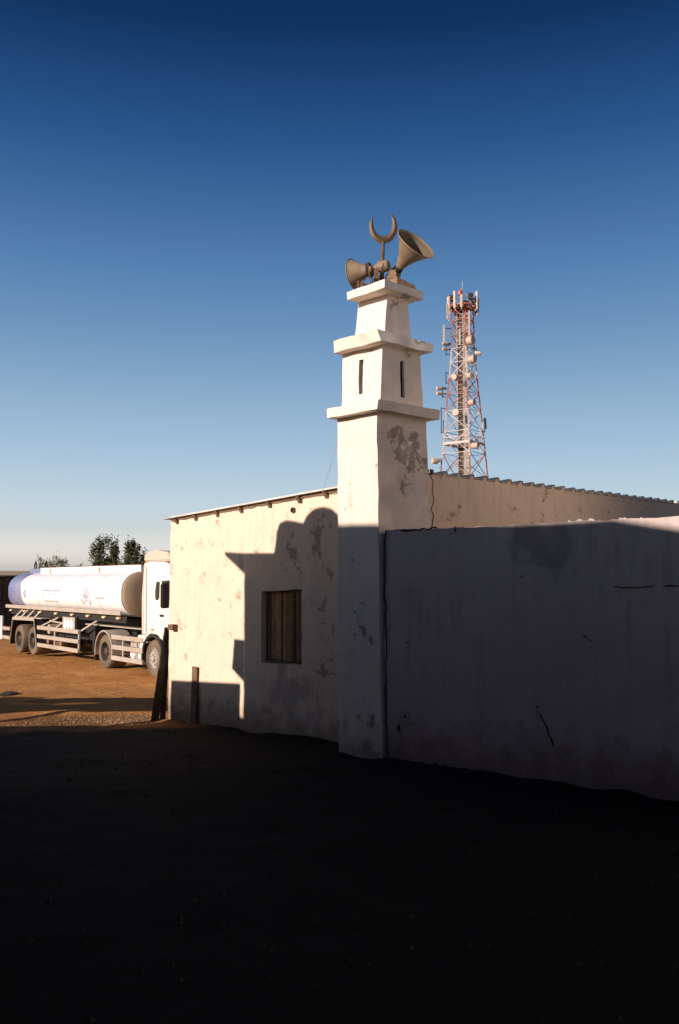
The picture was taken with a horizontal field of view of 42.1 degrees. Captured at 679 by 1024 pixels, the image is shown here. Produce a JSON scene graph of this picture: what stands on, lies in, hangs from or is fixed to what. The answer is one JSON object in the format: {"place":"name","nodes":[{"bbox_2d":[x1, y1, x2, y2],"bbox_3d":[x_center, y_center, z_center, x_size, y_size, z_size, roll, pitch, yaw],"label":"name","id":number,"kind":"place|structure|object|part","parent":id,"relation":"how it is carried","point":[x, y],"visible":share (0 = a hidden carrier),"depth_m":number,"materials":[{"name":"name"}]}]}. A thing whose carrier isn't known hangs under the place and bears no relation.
{"place":"outdoors","nodes":[
{"label":"outdoors","id":0,"kind":"place"},
{"bbox_2d":[0,691,19,696],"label":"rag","id":1,"kind":"object","parent":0,"point":[8,693],"visible":1,"depth_m":20.14,"materials":[{"name":"grey fabric"}]},
{"bbox_2d":[0,662,179,732],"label":"gravel","id":2,"kind":"structure","parent":0,"point":[114,721],"depth_m":15.98,"materials":[{"name":"gravel"}]},
{"bbox_2d":[0,571,678,1023],"bbox_3d":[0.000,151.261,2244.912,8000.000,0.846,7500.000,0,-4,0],"label":"ground","id":3,"kind":"structure","parent":0,"point":[228,969],"depth_m":6.79,"materials":[{"name":"brown soil"}]},
{"bbox_2d":[0,575,24,630],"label":"mud shed","id":4,"kind":"structure","parent":3,"relation":"on","point":[5,581],"depth_m":45.49,"materials":[{"name":"paint"}]},
{"bbox_2d":[36,551,82,568],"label":"tree","id":5,"kind":"object","parent":3,"relation":"on","point":[50,564],"visible":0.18,"depth_m":67.67,"materials":[{"name":"green plant"}]},
{"bbox_2d":[0,550,169,675],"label":"tanker truck","id":6,"kind":"object","parent":3,"relation":"on","point":[112,616],"visible":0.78,"depth_m":28.14,"materials":[{"name":"paint"}]},
{"bbox_3d":[-4.655,2.604,23.968,0.050,1.700,1.020,3,-5,-38],"label":"door","id":7,"kind":"part","parent":6,"relation":"part of","materials":[{"name":"white paint"}]},
{"bbox_2d":[88,534,120,565],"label":"tree","id":8,"kind":"object","parent":3,"relation":"on","point":[100,547],"visible":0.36,"depth_m":69.74,"materials":[{"name":"green plant"}]},
{"bbox_2d":[118,535,147,564],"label":"tree","id":9,"kind":"object","parent":3,"relation":"on","point":[129,552],"visible":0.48,"depth_m":68.74,"materials":[{"name":"green plant"}]},
{"bbox_2d":[151,627,168,721],"bbox_3d":[-3.215,2.939,15.941,0.062,1.702,0.416,-4,-5,43],"label":"leaning board","id":10,"kind":"object","parent":3,"relation":"on","point":[156,708],"visible":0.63,"depth_m":15.90,"materials":[{"name":"brown wood"}]},
{"bbox_2d":[160,648,168,718],"bbox_3d":[-3.167,3.121,15.969,0.160,1.324,0.040,3,-5,-41],"label":"leaning board","id":11,"kind":"object","parent":3,"relation":"on","point":[164,696],"visible":0.66,"depth_m":15.95,"materials":[{"name":"brown wood"}]},
{"bbox_2d":[191,666,197,723],"bbox_3d":[-2.518,3.223,15.273,0.055,1.087,0.164,4,-5,-45],"label":"short board","id":12,"kind":"object","parent":3,"relation":"on","point":[194,691],"visible":0.8,"depth_m":15.26,"materials":[{"name":"brown wood"}]},
{"bbox_2d":[327,280,438,758],"bbox_3d":[0.587,0.273,11.785,1.202,6.531,0.990,4,-5,-43],"label":"minaret","id":13,"kind":"object","parent":3,"relation":"on","point":[382,415],"visible":0.84,"depth_m":11.55,"materials":[{"name":"paint"}]},
{"bbox_2d":[345,258,390,288],"bbox_3d":[0.396,-3.252,12.179,0.607,0.604,0.428,-3,-5,39],"label":"horn loudspeaker","id":14,"kind":"object","parent":13,"relation":"on","point":[357,274],"visible":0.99,"depth_m":12.18,"materials":[{"name":"paint"}]},
{"bbox_2d":[369,214,396,280],"bbox_3d":[0.602,-3.532,12.110,0.390,1.149,0.070,0,-4,0],"label":"crescent finial","id":15,"kind":"object","parent":13,"relation":"on","point":[384,240],"visible":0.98,"depth_m":12.12,"materials":[{"name":"metal"}]},
{"bbox_2d":[386,270,415,288],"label":"mortar block","id":16,"kind":"structure","parent":13,"relation":"on","point":[393,276],"depth_m":11.88,"materials":[{"name":"beige concrete"}]},
{"bbox_2d":[385,229,433,279],"bbox_3d":[0.892,-3.517,11.982,0.723,0.682,0.562,-2,-4,25],"label":"horn loudspeaker","id":17,"kind":"object","parent":16,"relation":"on","point":[413,248],"visible":0.94,"depth_m":12.05,"materials":[{"name":"paint"}]},
{"bbox_2d":[163,469,678,742],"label":"prayer hall","id":18,"kind":"structure","parent":3,"relation":"on","point":[253,627],"depth_m":14.17,"materials":[{"name":"paint"}]},
{"bbox_2d":[266,591,301,664],"bbox_3d":[-0.819,1.811,13.927,0.092,1.135,0.950,4,-5,-45],"label":"window","id":19,"kind":"structure","parent":18,"relation":"in","point":[286,606],"depth_m":13.99,"materials":[{"name":"brown paint"}]},
{"bbox_2d":[383,516,678,800],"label":"boundary wall","id":20,"kind":"structure","parent":3,"relation":"on","point":[543,650],"depth_m":10.05,"materials":[{"name":"paint"}]},
{"bbox_2d":[0,0,678,570],"label":"sky","id":21,"kind":"structure","parent":0,"point":[189,188],"materials":[{"name":"blue"}]},
{"bbox_2d":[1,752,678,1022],"bbox_3d":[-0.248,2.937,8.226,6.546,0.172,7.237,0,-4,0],"label":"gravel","id":22,"kind":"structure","parent":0,"point":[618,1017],"depth_m":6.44,"materials":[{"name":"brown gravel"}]},
{"bbox_2d":[431,282,488,478],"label":"telecom tower","id":23,"kind":"structure","parent":0,"point":[463,341],"depth_m":80.64,"materials":[{"name":"red metal"}]}
]}

